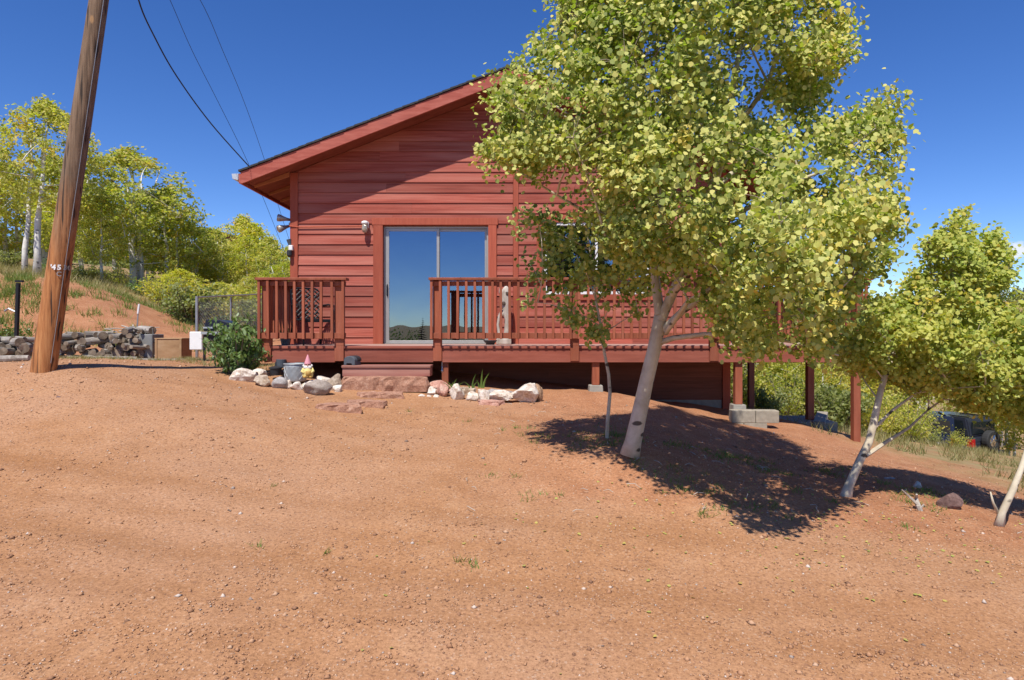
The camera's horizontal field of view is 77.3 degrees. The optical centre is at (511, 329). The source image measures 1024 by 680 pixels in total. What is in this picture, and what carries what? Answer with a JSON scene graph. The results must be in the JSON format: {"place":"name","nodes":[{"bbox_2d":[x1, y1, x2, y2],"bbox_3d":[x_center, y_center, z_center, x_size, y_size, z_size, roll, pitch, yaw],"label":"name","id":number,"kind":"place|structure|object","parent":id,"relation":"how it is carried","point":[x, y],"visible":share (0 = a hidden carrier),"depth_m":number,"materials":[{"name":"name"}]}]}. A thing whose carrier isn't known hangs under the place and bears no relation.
{"place":"outdoors","nodes":[
{"label":"outdoors","id":0,"kind":"place"},
{"bbox_2d":[0,258,1023,679],"bbox_3d":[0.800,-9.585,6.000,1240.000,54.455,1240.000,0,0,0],"label":"ground","id":1,"kind":"structure","parent":0,"point":[504,454],"depth_m":4.37,"materials":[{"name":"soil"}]},
{"bbox_2d":[0,171,22,239],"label":"aspen tree","id":2,"kind":"object","parent":1,"relation":"on","point":[5,219],"visible":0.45,"depth_m":31.04,"materials":[{"name":"green plant"}]},
{"bbox_2d":[0,145,24,220],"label":"aspen tree","id":3,"kind":"object","parent":1,"relation":"on","point":[4,206],"visible":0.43,"depth_m":25.02,"materials":[{"name":"green plant"}]},
{"bbox_2d":[4,280,23,336],"bbox_3d":[-10.349,-0.191,13.301,0.389,1.674,0.084,0,0,0],"label":"fence post","id":4,"kind":"object","parent":1,"relation":"on","point":[17,309],"visible":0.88,"depth_m":13.27,"materials":[{"name":"black metal"}]},
{"bbox_2d":[0,250,29,268],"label":"shrub","id":5,"kind":"object","parent":1,"relation":"on","point":[16,259],"visible":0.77,"depth_m":22.98,"materials":[{"name":"green plant"}]},
{"bbox_2d":[0,355,30,361],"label":"edging log","id":6,"kind":"object","parent":1,"relation":"on","point":[7,358],"visible":0.97,"depth_m":8.95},
{"bbox_2d":[0,317,33,336],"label":"shrub","id":7,"kind":"object","parent":1,"relation":"on","point":[7,331],"visible":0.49,"depth_m":14.21,"materials":[{"name":"green plant"}]},
{"bbox_2d":[0,161,51,262],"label":"aspen tree","id":8,"kind":"object","parent":1,"relation":"on","point":[7,247],"visible":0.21,"depth_m":32.57,"materials":[{"name":"green plant"}]},
{"bbox_2d":[7,153,62,265],"bbox_3d":[-24.096,-6.193,33.888,5.110,6.563,4.990,0,0,43],"label":"aspen tree","id":9,"kind":"object","parent":1,"relation":"on","point":[44,254],"visible":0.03,"depth_m":33.60,"materials":[{"name":"green plant"}]},
{"bbox_2d":[0,93,114,275],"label":"aspen tree","id":10,"kind":"object","parent":1,"relation":"on","point":[43,109],"visible":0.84,"depth_m":21.17,"materials":[{"name":"green plant"}]},
{"bbox_2d":[41,218,95,262],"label":"aspen tree","id":11,"kind":"object","parent":1,"relation":"on","point":[44,226],"visible":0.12,"depth_m":26.69,"materials":[{"name":"green plant"}]},
{"bbox_2d":[30,0,108,372],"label":"utility pole","id":12,"kind":"object","parent":1,"relation":"on","point":[49,331],"visible":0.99,"depth_m":7.95,"materials":[{"name":"brown wood"}]},
{"bbox_2d":[138,0,248,165],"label":"power line","id":13,"kind":"object","parent":12,"relation":"attached to","point":[181,82],"visible":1,"depth_m":9.93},
{"bbox_2d":[170,0,289,264],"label":"phone line","id":14,"kind":"object","parent":12,"relation":"attached to","point":[224,114],"visible":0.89,"depth_m":11.06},
{"bbox_2d":[18,172,123,269],"bbox_3d":[-19.649,-4.658,28.807,3.646,5.302,3.858,0,0,-9],"label":"aspen tree","id":15,"kind":"object","parent":1,"relation":"on","point":[45,208],"visible":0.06,"depth_m":28.01,"materials":[{"name":"green plant"}]},
{"bbox_2d":[71,263,102,281],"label":"shrub","id":16,"kind":"object","parent":1,"relation":"on","point":[91,271],"visible":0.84,"depth_m":21.91,"materials":[{"name":"green plant"}]},
{"bbox_2d":[75,188,131,282],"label":"aspen tree","id":17,"kind":"object","parent":1,"relation":"on","point":[93,250],"visible":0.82,"depth_m":22.69,"materials":[{"name":"green plant"}]},
{"bbox_2d":[86,181,146,273],"bbox_3d":[-21.214,-5.133,33.789,3.618,5.458,3.829,0,0,-16],"label":"aspen tree","id":18,"kind":"object","parent":1,"relation":"on","point":[118,193],"visible":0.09,"depth_m":33.66,"materials":[{"name":"green plant"}]},
{"bbox_2d":[20,142,213,285],"bbox_3d":[-14.718,-4.326,24.355,5.704,5.697,5.841,0,0,33],"label":"aspen tree","id":19,"kind":"object","parent":1,"relation":"on","point":[127,157],"visible":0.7,"depth_m":24.12,"materials":[{"name":"green plant"}]},
{"bbox_2d":[99,258,135,285],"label":"shrub","id":20,"kind":"object","parent":1,"relation":"on","point":[117,275],"visible":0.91,"depth_m":22.91,"materials":[{"name":"green plant"}]},
{"bbox_2d":[0,259,249,318],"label":"bank grass","id":21,"kind":"structure","parent":1,"relation":"on","point":[3,269],"depth_m":20.25,"materials":[{"name":"plant"}]},
{"bbox_2d":[0,270,261,351],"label":"bank tufts","id":22,"kind":"object","parent":1,"relation":"on","point":[9,292],"visible":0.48,"depth_m":16.83,"materials":[{"name":"green plant"}]},
{"bbox_2d":[126,276,155,295],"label":"shrub","id":23,"kind":"object","parent":1,"relation":"on","point":[133,287],"visible":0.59,"depth_m":21.77,"materials":[{"name":"green plant"}]},
{"bbox_2d":[103,186,187,281],"bbox_3d":[-20.481,-5.265,36.050,4.659,5.655,4.174,0,0,9],"label":"aspen tree","id":24,"kind":"object","parent":1,"relation":"on","point":[146,259],"visible":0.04,"depth_m":35.63,"materials":[{"name":"green plant"}]},
{"bbox_2d":[139,329,163,358],"bbox_3d":[-6.810,0.281,12.100,0.252,0.605,0.400,0,0,0],"label":"metal bin","id":25,"kind":"object","parent":1,"relation":"on","point":[148,339],"visible":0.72,"depth_m":11.90,"materials":[{"name":"metal"}]},
{"bbox_2d":[31,354,274,375],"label":"yard grass","id":26,"kind":"structure","parent":1,"relation":"on","point":[192,360],"depth_m":10.58,"materials":[{"name":"plant"}]},
{"bbox_2d":[103,183,224,285],"bbox_3d":[-14.031,-3.560,25.761,3.996,4.618,4.460,0,0,40],"label":"aspen tree","id":27,"kind":"object","parent":1,"relation":"on","point":[153,267],"visible":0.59,"depth_m":25.28,"materials":[{"name":"green plant"}]},
{"bbox_2d":[135,268,192,305],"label":"shrub","id":28,"kind":"object","parent":1,"relation":"on","point":[156,293],"visible":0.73,"depth_m":20.84,"materials":[{"name":"green plant"}]},
{"bbox_2d":[154,338,191,358],"bbox_3d":[-6.277,0.364,11.889,0.504,0.424,0.402,0,0,0],"label":"wooden box","id":29,"kind":"object","parent":1,"relation":"on","point":[165,348],"visible":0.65,"depth_m":11.70,"materials":[{"name":"wood"}]},
{"bbox_2d":[153,268,208,296],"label":"shrub","id":30,"kind":"object","parent":1,"relation":"on","point":[180,272],"visible":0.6,"depth_m":21.70,"materials":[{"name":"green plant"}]},
{"bbox_2d":[148,225,221,284],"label":"aspen tree","id":31,"kind":"object","parent":1,"relation":"on","point":[206,260],"visible":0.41,"depth_m":26.50,"materials":[{"name":"green plant"}]},
{"bbox_2d":[159,294,210,319],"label":"shrub","id":32,"kind":"object","parent":1,"relation":"on","point":[176,315],"visible":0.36,"depth_m":18.37,"materials":[{"name":"green plant"}]},
{"bbox_2d":[148,281,233,322],"bbox_3d":[-9.160,-0.757,18.335,2.186,1.320,1.804,0,0,-13],"label":"shrub","id":33,"kind":"object","parent":1,"relation":"on","point":[182,299],"visible":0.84,"depth_m":18.34,"materials":[{"name":"green plant"}]},
{"bbox_2d":[181,239,224,284],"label":"aspen tree","id":34,"kind":"object","parent":1,"relation":"on","point":[209,271],"visible":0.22,"depth_m":27.54,"materials":[{"name":"green plant"}]},
{"bbox_2d":[190,320,238,360],"bbox_3d":[-5.180,0.207,11.185,0.728,0.761,0.430,0,0,0],"label":"barbecue grill","id":35,"kind":"object","parent":1,"relation":"on","point":[196,341],"visible":0.55,"depth_m":11.00,"materials":[{"name":"silver metal"}]},
{"bbox_2d":[184,226,249,291],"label":"aspen tree","id":36,"kind":"object","parent":1,"relation":"on","point":[227,250],"visible":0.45,"depth_m":27.52,"materials":[{"name":"green plant"}]},
{"bbox_2d":[184,282,252,302],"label":"shrub","id":37,"kind":"object","parent":1,"relation":"on","point":[229,286],"visible":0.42,"depth_m":23.88,"materials":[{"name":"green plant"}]},
{"bbox_2d":[190,273,248,319],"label":"shrub","id":38,"kind":"object","parent":1,"relation":"on","point":[224,304],"visible":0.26,"depth_m":20.07,"materials":[{"name":"green plant"}]},
{"bbox_2d":[195,293,274,357],"bbox_3d":[-6.156,-0.167,14.796,0.060,1.658,4.453,0,0,1],"label":"wire fence","id":39,"kind":"object","parent":1,"relation":"on","point":[197,311],"visible":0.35,"depth_m":13.45,"materials":[{"name":"metal"}]},
{"bbox_2d":[202,313,271,373],"bbox_3d":[-4.189,0.256,9.749,1.070,1.045,1.037,0,0,26],"label":"bush","id":40,"kind":"object","parent":1,"relation":"on","point":[241,348],"visible":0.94,"depth_m":9.57,"materials":[{"name":"green plant"}]},
{"bbox_2d":[223,297,261,331],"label":"shrub","id":41,"kind":"object","parent":1,"relation":"on","point":[246,307],"visible":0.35,"depth_m":17.60,"materials":[{"name":"green plant"}]},
{"bbox_2d":[229,368,257,381],"bbox_3d":[-3.885,0.675,9.315,0.407,0.251,0.326,0,0,0],"label":"rock","id":42,"kind":"object","parent":1,"relation":"on","point":[244,374],"visible":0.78,"depth_m":9.19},
{"bbox_2d":[220,235,267,292],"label":"aspen tree","id":43,"kind":"object","parent":1,"relation":"on","point":[246,243],"visible":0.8,"depth_m":27.55,"materials":[{"name":"green plant"}]},
{"bbox_2d":[217,213,270,298],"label":"aspen tree","id":44,"kind":"object","parent":1,"relation":"on","point":[240,222],"visible":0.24,"depth_m":33.65,"materials":[{"name":"green plant"}]},
{"bbox_2d":[232,272,266,300],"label":"shrub","id":45,"kind":"object","parent":1,"relation":"on","point":[251,277],"visible":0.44,"depth_m":25.84,"materials":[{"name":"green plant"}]},
{"bbox_2d":[221,222,288,281],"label":"aspen tree","id":46,"kind":"object","parent":1,"relation":"on","point":[254,231],"visible":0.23,"depth_m":32.60,"materials":[{"name":"green plant"}]},
{"bbox_2d":[253,375,269,386],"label":"rock","id":47,"kind":"object","parent":1,"relation":"on","point":[262,380],"visible":1,"depth_m":9.06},
{"bbox_2d":[241,234,289,293],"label":"aspen tree","id":48,"kind":"object","parent":1,"relation":"on","point":[269,240],"visible":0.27,"depth_m":31.74,"materials":[{"name":"green plant"}]},
{"bbox_2d":[247,244,289,289],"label":"tree","id":49,"kind":"object","parent":1,"relation":"on","point":[270,251],"visible":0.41,"depth_m":27.72,"materials":[{"name":"green plant"}]},
{"bbox_2d":[253,261,289,279],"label":"shrub","id":50,"kind":"object","parent":1,"relation":"on","point":[282,266],"visible":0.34,"depth_m":26.80,"materials":[{"name":"green plant"}]},
{"bbox_2d":[269,359,285,375],"bbox_3d":[-3.542,0.567,9.672,0.200,0.230,0.342,0,0,0],"label":"black pot","id":51,"kind":"object","parent":1,"relation":"on","point":[276,370],"visible":0.94,"depth_m":9.56,"materials":[{"name":"plastic"}]},
{"bbox_2d":[271,376,287,387],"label":"rock","id":52,"kind":"object","parent":1,"relation":"on","point":[279,382],"visible":0.97,"depth_m":9.03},
{"bbox_2d":[283,363,306,381],"bbox_3d":[-3.211,0.629,9.500,0.348,0.263,0.348,0,0,0],"label":"metal tub","id":53,"kind":"object","parent":1,"relation":"on","point":[292,372],"visible":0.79,"depth_m":9.36,"materials":[{"name":"silver metal"}]},
{"bbox_2d":[303,379,332,394],"bbox_3d":[-2.678,0.801,8.810,0.402,0.237,0.302,0,0,0],"label":"rock","id":54,"kind":"object","parent":1,"relation":"on","point":[317,387],"visible":0.93,"depth_m":8.71,"materials":[{"name":"stone"}]},
{"bbox_2d":[328,374,341,390],"bbox_3d":[-2.577,0.764,9.230,0.212,0.271,0.162,0,0,-33],"label":"rock","id":55,"kind":"object","parent":1,"relation":"on","point":[334,380],"visible":0.62,"depth_m":9.18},
{"bbox_2d":[315,402,361,413],"bbox_3d":[-2.090,0.967,7.901,0.612,0.127,0.316,0,0,11],"label":"flagstone","id":56,"kind":"object","parent":1,"relation":"on","point":[356,407],"visible":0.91,"depth_m":7.76,"materials":[{"name":"stone"}]},
{"bbox_2d":[347,399,387,408],"bbox_3d":[-1.880,0.962,8.220,0.559,0.124,0.389,0,0,0],"label":"flagstone","id":57,"kind":"object","parent":1,"relation":"on","point":[371,403],"visible":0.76,"depth_m":8.10,"materials":[{"name":"stone"}]},
{"bbox_2d":[356,391,403,398],"bbox_3d":[-1.837,0.916,8.886,0.710,0.124,0.350,0,0,0],"label":"flagstone","id":58,"kind":"object","parent":1,"relation":"on","point":[383,394],"visible":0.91,"depth_m":8.76,"materials":[{"name":"stone"}]},
{"bbox_2d":[341,376,429,391],"bbox_3d":[-1.856,0.783,9.408,1.356,0.222,0.464,0,0,0],"label":"stone step","id":59,"kind":"object","parent":1,"relation":"on","point":[401,383],"visible":0.8,"depth_m":9.21,"materials":[{"name":"stone"}]},
{"bbox_2d":[341,364,432,375],"bbox_3d":[-1.851,0.605,9.555,1.309,0.165,0.310,0,0,0],"label":"wooden step","id":60,"kind":"object","parent":59,"relation":"on","point":[390,370],"visible":0.97,"depth_m":9.42,"materials":[{"name":"wood"}]},
{"bbox_2d":[344,355,361,364],"bbox_3d":[-2.370,0.453,9.514,0.201,0.140,0.170,0,0,20],"label":"arched box","id":61,"kind":"object","parent":60,"relation":"on","point":[353,360],"visible":1,"depth_m":9.45,"materials":[{"name":"grey plastic"}]},
{"bbox_2d":[436,381,448,396],"bbox_3d":[-0.983,0.853,9.139,0.138,0.258,0.180,0,0,-40],"label":"rock","id":62,"kind":"object","parent":1,"relation":"on","point":[442,389],"visible":0.98,"depth_m":9.09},
{"bbox_2d":[450,383,464,399],"bbox_3d":[-0.774,0.885,9.035,0.216,0.255,0.173,0,0,0],"label":"rock","id":63,"kind":"object","parent":1,"relation":"on","point":[456,392],"visible":0.91,"depth_m":8.99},
{"bbox_2d":[477,399,504,405],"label":"flat stone","id":64,"kind":"object","parent":1,"relation":"on","point":[492,402],"visible":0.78,"depth_m":8.75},
{"bbox_2d":[232,65,764,409],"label":"house","id":65,"kind":"structure","parent":1,"relation":"on","point":[416,191],"depth_m":11.28,"materials":[{"name":"red"}]},
{"bbox_2d":[276,214,289,232],"bbox_3d":[-4.006,-1.877,11.329,0.305,0.340,0.202,0,0,-18],"label":"floodlight","id":66,"kind":"object","parent":65,"relation":"attached to","point":[280,228],"visible":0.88,"depth_m":11.28,"materials":[{"name":"metal"}]},
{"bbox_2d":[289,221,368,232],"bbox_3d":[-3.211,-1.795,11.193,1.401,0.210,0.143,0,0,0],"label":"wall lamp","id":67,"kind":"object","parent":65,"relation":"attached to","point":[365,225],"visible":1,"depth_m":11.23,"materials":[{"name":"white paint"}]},
{"bbox_2d":[384,227,487,343],"bbox_3d":[-1.344,-0.778,11.345,1.848,2.098,0.150,0,0,0],"label":"sliding door","id":68,"kind":"structure","parent":65,"relation":"in","point":[412,255],"depth_m":11.36,"materials":[{"name":"glass"}]},
{"bbox_2d":[544,223,648,294],"bbox_3d":[1.490,-1.253,11.320,1.848,1.260,0.120,0,0,0],"label":"window","id":69,"kind":"structure","parent":65,"relation":"in","point":[608,262],"depth_m":11.32,"materials":[{"name":"glass"}]},
{"bbox_2d":[489,390,512,400],"bbox_3d":[-0.162,0.953,9.058,0.360,0.202,0.288,0,0,0],"label":"rock","id":70,"kind":"object","parent":1,"relation":"on","point":[504,395],"visible":0.81,"depth_m":8.96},
{"bbox_2d":[0,231,1023,363],"bbox_3d":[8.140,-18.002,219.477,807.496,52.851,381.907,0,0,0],"label":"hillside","id":71,"kind":"structure","parent":1,"relation":"on","point":[1008,299],"depth_m":123.61,"materials":[{"name":"plant"}]},
{"bbox_2d":[511,383,538,402],"bbox_3d":[0.175,0.901,9.068,0.423,0.308,0.338,0,0,0],"label":"rock","id":72,"kind":"object","parent":1,"relation":"on","point":[528,393],"visible":0.92,"depth_m":8.97,"materials":[{"name":"stone"}]},
{"bbox_2d":[255,277,873,441],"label":"deck","id":73,"kind":"structure","parent":1,"relation":"on","point":[276,311],"depth_m":9.78,"materials":[{"name":"wood"}]},
{"bbox_2d":[289,287,329,345],"bbox_3d":[-3.294,-0.231,10.566,0.634,0.971,0.671,0,0,-39],"label":"patio chair","id":74,"kind":"object","parent":73,"relation":"on","point":[308,319],"visible":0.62,"depth_m":10.72,"materials":[{"name":"black metal"}]},
{"bbox_2d":[496,286,510,343],"bbox_3d":[-0.141,-0.251,11.000,0.255,1.002,0.200,0,0,0],"label":"driftwood","id":75,"kind":"object","parent":73,"relation":"on","point":[504,308],"visible":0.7,"depth_m":10.93,"materials":[{"name":"beige wood"}]},
{"bbox_2d":[506,202,671,437],"bbox_3d":[0.756,-0.071,6.285,1.633,2.474,1.183,0,0,0],"label":"sapling","id":76,"kind":"object","parent":1,"relation":"on","point":[547,230],"visible":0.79,"depth_m":6.18,"materials":[{"name":"green plant"}]},
{"bbox_2d":[245,409,967,571],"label":"weed tufts","id":77,"kind":"object","parent":1,"relation":"on","point":[727,455],"visible":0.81,"depth_m":6.01,"materials":[{"name":"green plant"}]},
{"bbox_2d":[361,403,1023,673],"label":"fallen leaves","id":78,"kind":"object","parent":1,"relation":"on","point":[668,585],"depth_m":4.74,"materials":[{"name":"plant"}]},
{"bbox_2d":[468,0,925,458],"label":"aspen tree","id":79,"kind":"object","parent":1,"relation":"on","point":[796,271],"visible":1,"depth_m":4.42,"materials":[{"name":"green plant"}]},
{"bbox_2d":[729,409,778,428],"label":"block wall","id":80,"kind":"structure","parent":1,"relation":"on","point":[760,418],"depth_m":9.59,"materials":[{"name":"concrete"}]},
{"bbox_2d":[731,363,779,408],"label":"shrub","id":81,"kind":"object","parent":1,"relation":"on","point":[744,391],"visible":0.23,"depth_m":15.74,"materials":[{"name":"green plant"}]},
{"bbox_2d":[746,384,801,414],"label":"shrub","id":82,"kind":"object","parent":1,"relation":"on","point":[777,404],"visible":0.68,"depth_m":14.44,"materials":[{"name":"green plant"}]},
{"bbox_2d":[744,364,820,415],"bbox_3d":[6.595,1.488,15.566,1.617,1.557,1.701,0,0,-27],"label":"shrub","id":83,"kind":"object","parent":1,"relation":"on","point":[793,407],"visible":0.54,"depth_m":15.42,"materials":[{"name":"green plant"}]},
{"bbox_2d":[756,339,828,392],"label":"aspen tree","id":84,"kind":"object","parent":1,"relation":"on","point":[794,367],"visible":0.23,"depth_m":17.51,"materials":[{"name":"green plant"}]},
{"bbox_2d":[772,374,838,415],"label":"shrub","id":85,"kind":"object","parent":1,"relation":"on","point":[789,384],"visible":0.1,"depth_m":16.66,"materials":[{"name":"green plant"}]},
{"bbox_2d":[779,416,837,431],"bbox_3d":[5.025,1.768,11.650,1.350,0.298,0.900,0,0,0],"label":"concrete pad","id":86,"kind":"object","parent":1,"relation":"on","point":[831,423],"visible":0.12,"depth_m":11.30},
{"bbox_2d":[813,411,827,428],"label":"block wall","id":87,"kind":"structure","parent":1,"relation":"on","point":[822,416],"depth_m":11.44,"materials":[{"name":"concrete"}]},
{"bbox_2d":[794,379,849,425],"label":"shrub","id":88,"kind":"object","parent":1,"relation":"on","point":[824,387],"visible":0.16,"depth_m":15.73,"materials":[{"name":"green plant"}]},
{"bbox_2d":[797,362,873,402],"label":"aspen tree","id":89,"kind":"object","parent":1,"relation":"on","point":[843,378],"visible":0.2,"depth_m":18.75,"materials":[{"name":"green plant"}]},
{"bbox_2d":[798,384,875,430],"bbox_3d":[7.540,1.870,14.907,1.387,1.194,1.682,0,0,-24],"label":"shrub","id":90,"kind":"object","parent":1,"relation":"on","point":[840,415],"visible":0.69,"depth_m":14.88,"materials":[{"name":"green plant"}]},
{"bbox_2d":[817,344,906,408],"bbox_3d":[12.038,1.968,22.785,3.188,4.005,3.559,0,0,-30],"label":"bush","id":91,"kind":"object","parent":1,"relation":"on","point":[868,390],"visible":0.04,"depth_m":22.05,"materials":[{"name":"plant"}]},
{"bbox_2d":[731,400,1023,494],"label":"dry grass","id":92,"kind":"structure","parent":1,"relation":"on","point":[980,451],"depth_m":11.23,"materials":[{"name":"plant"}]},
{"bbox_2d":[848,388,908,437],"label":"shrub","id":93,"kind":"object","parent":1,"relation":"on","point":[888,427],"visible":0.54,"depth_m":14.86,"materials":[{"name":"green plant"}]},
{"bbox_2d":[835,335,931,409],"bbox_3d":[16.175,2.189,28.137,5.328,5.996,4.774,0,0,22],"label":"bush","id":94,"kind":"object","parent":1,"relation":"on","point":[912,398],"visible":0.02,"depth_m":26.66,"materials":[{"name":"green plant"}]},
{"bbox_2d":[869,386,934,436],"bbox_3d":[9.992,2.135,17.015,1.871,1.713,1.779,0,0,-21],"label":"shrub","id":95,"kind":"object","parent":1,"relation":"on","point":[890,392],"visible":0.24,"depth_m":16.69,"materials":[{"name":"green plant"}]},
{"bbox_2d":[869,393,949,443],"bbox_3d":[9.912,2.157,16.059,1.536,1.479,1.616,0,0,-11],"label":"shrub","id":96,"kind":"object","parent":1,"relation":"on","point":[914,431],"visible":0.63,"depth_m":15.88,"materials":[{"name":"green plant"}]},
{"bbox_2d":[826,203,1023,497],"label":"aspen tree","id":97,"kind":"object","parent":1,"relation":"on","point":[978,338],"visible":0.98,"depth_m":5.59,"materials":[{"name":"green plant"}]},
{"bbox_2d":[903,403,947,439],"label":"shrub","id":98,"kind":"object","parent":1,"relation":"on","point":[923,424],"visible":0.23,"depth_m":17.88,"materials":[{"name":"green plant"}]},
{"bbox_2d":[900,410,954,445],"bbox_3d":[15.318,3.876,24.038,1.888,1.800,4.150,0,0,22],"label":"parked car","id":99,"kind":"object","parent":1,"relation":"on","point":[949,422],"visible":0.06,"depth_m":22.25,"materials":[{"name":"blue paint"}]},
{"bbox_2d":[936,493,963,508],"bbox_3d":[3.847,1.531,5.630,0.190,0.212,0.152,0,0,0],"label":"rock","id":100,"kind":"object","parent":1,"relation":"on","point":[952,501],"visible":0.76,"depth_m":5.58,"materials":[{"name":"stone"}]},
{"bbox_2d":[945,424,974,447],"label":"shrub","id":101,"kind":"object","parent":1,"relation":"on","point":[955,440],"visible":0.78,"depth_m":19.38,"materials":[{"name":"green plant"}]},
{"bbox_2d":[904,290,1015,409],"bbox_3d":[19.379,1.832,29.302,6.366,7.741,6.519,0,0,17],"label":"aspen tree","id":102,"kind":"object","parent":1,"relation":"on","point":[934,398],"visible":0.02,"depth_m":28.98,"materials":[{"name":"green plant"}]},
{"bbox_2d":[933,373,1002,431],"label":"aspen tree","id":103,"kind":"object","parent":1,"relation":"on","point":[945,408],"visible":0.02,"depth_m":33.64,"materials":[{"name":"green plant"}]},
{"bbox_2d":[944,411,1003,454],"bbox_3d":[16.608,4.075,25.014,1.888,1.800,4.258,0,0,-21],"label":"parked car","id":104,"kind":"object","parent":1,"relation":"on","point":[981,433],"visible":0.23,"depth_m":23.24,"materials":[{"name":"paint"}]},
{"bbox_2d":[959,407,1023,455],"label":"shrub","id":105,"kind":"object","parent":1,"relation":"on","point":[1010,443],"visible":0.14,"depth_m":23.82,"materials":[{"name":"green plant"}]},
{"bbox_2d":[990,290,1023,526],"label":"sapling","id":106,"kind":"object","parent":1,"relation":"on","point":[1000,518],"visible":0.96,"depth_m":5.12,"materials":[{"name":"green plant"}]},
{"bbox_2d":[0,0,1023,301],"label":"sky","id":107,"kind":"structure","parent":0,"point":[304,71],"materials":[{"name":"blue"}]},
{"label":"rock","id":108,"kind":"object","parent":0,"visible":0},
{"bbox_2d":[301,355,313,377],"bbox_3d":[-2.933,0.523,9.191,0.191,0.335,0.172,0,0,-14],"label":"garden gnome","id":109,"kind":"object","parent":108,"relation":"on","point":[307,370],"visible":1,"depth_m":9.15,"materials":[{"name":"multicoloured ceramic"}]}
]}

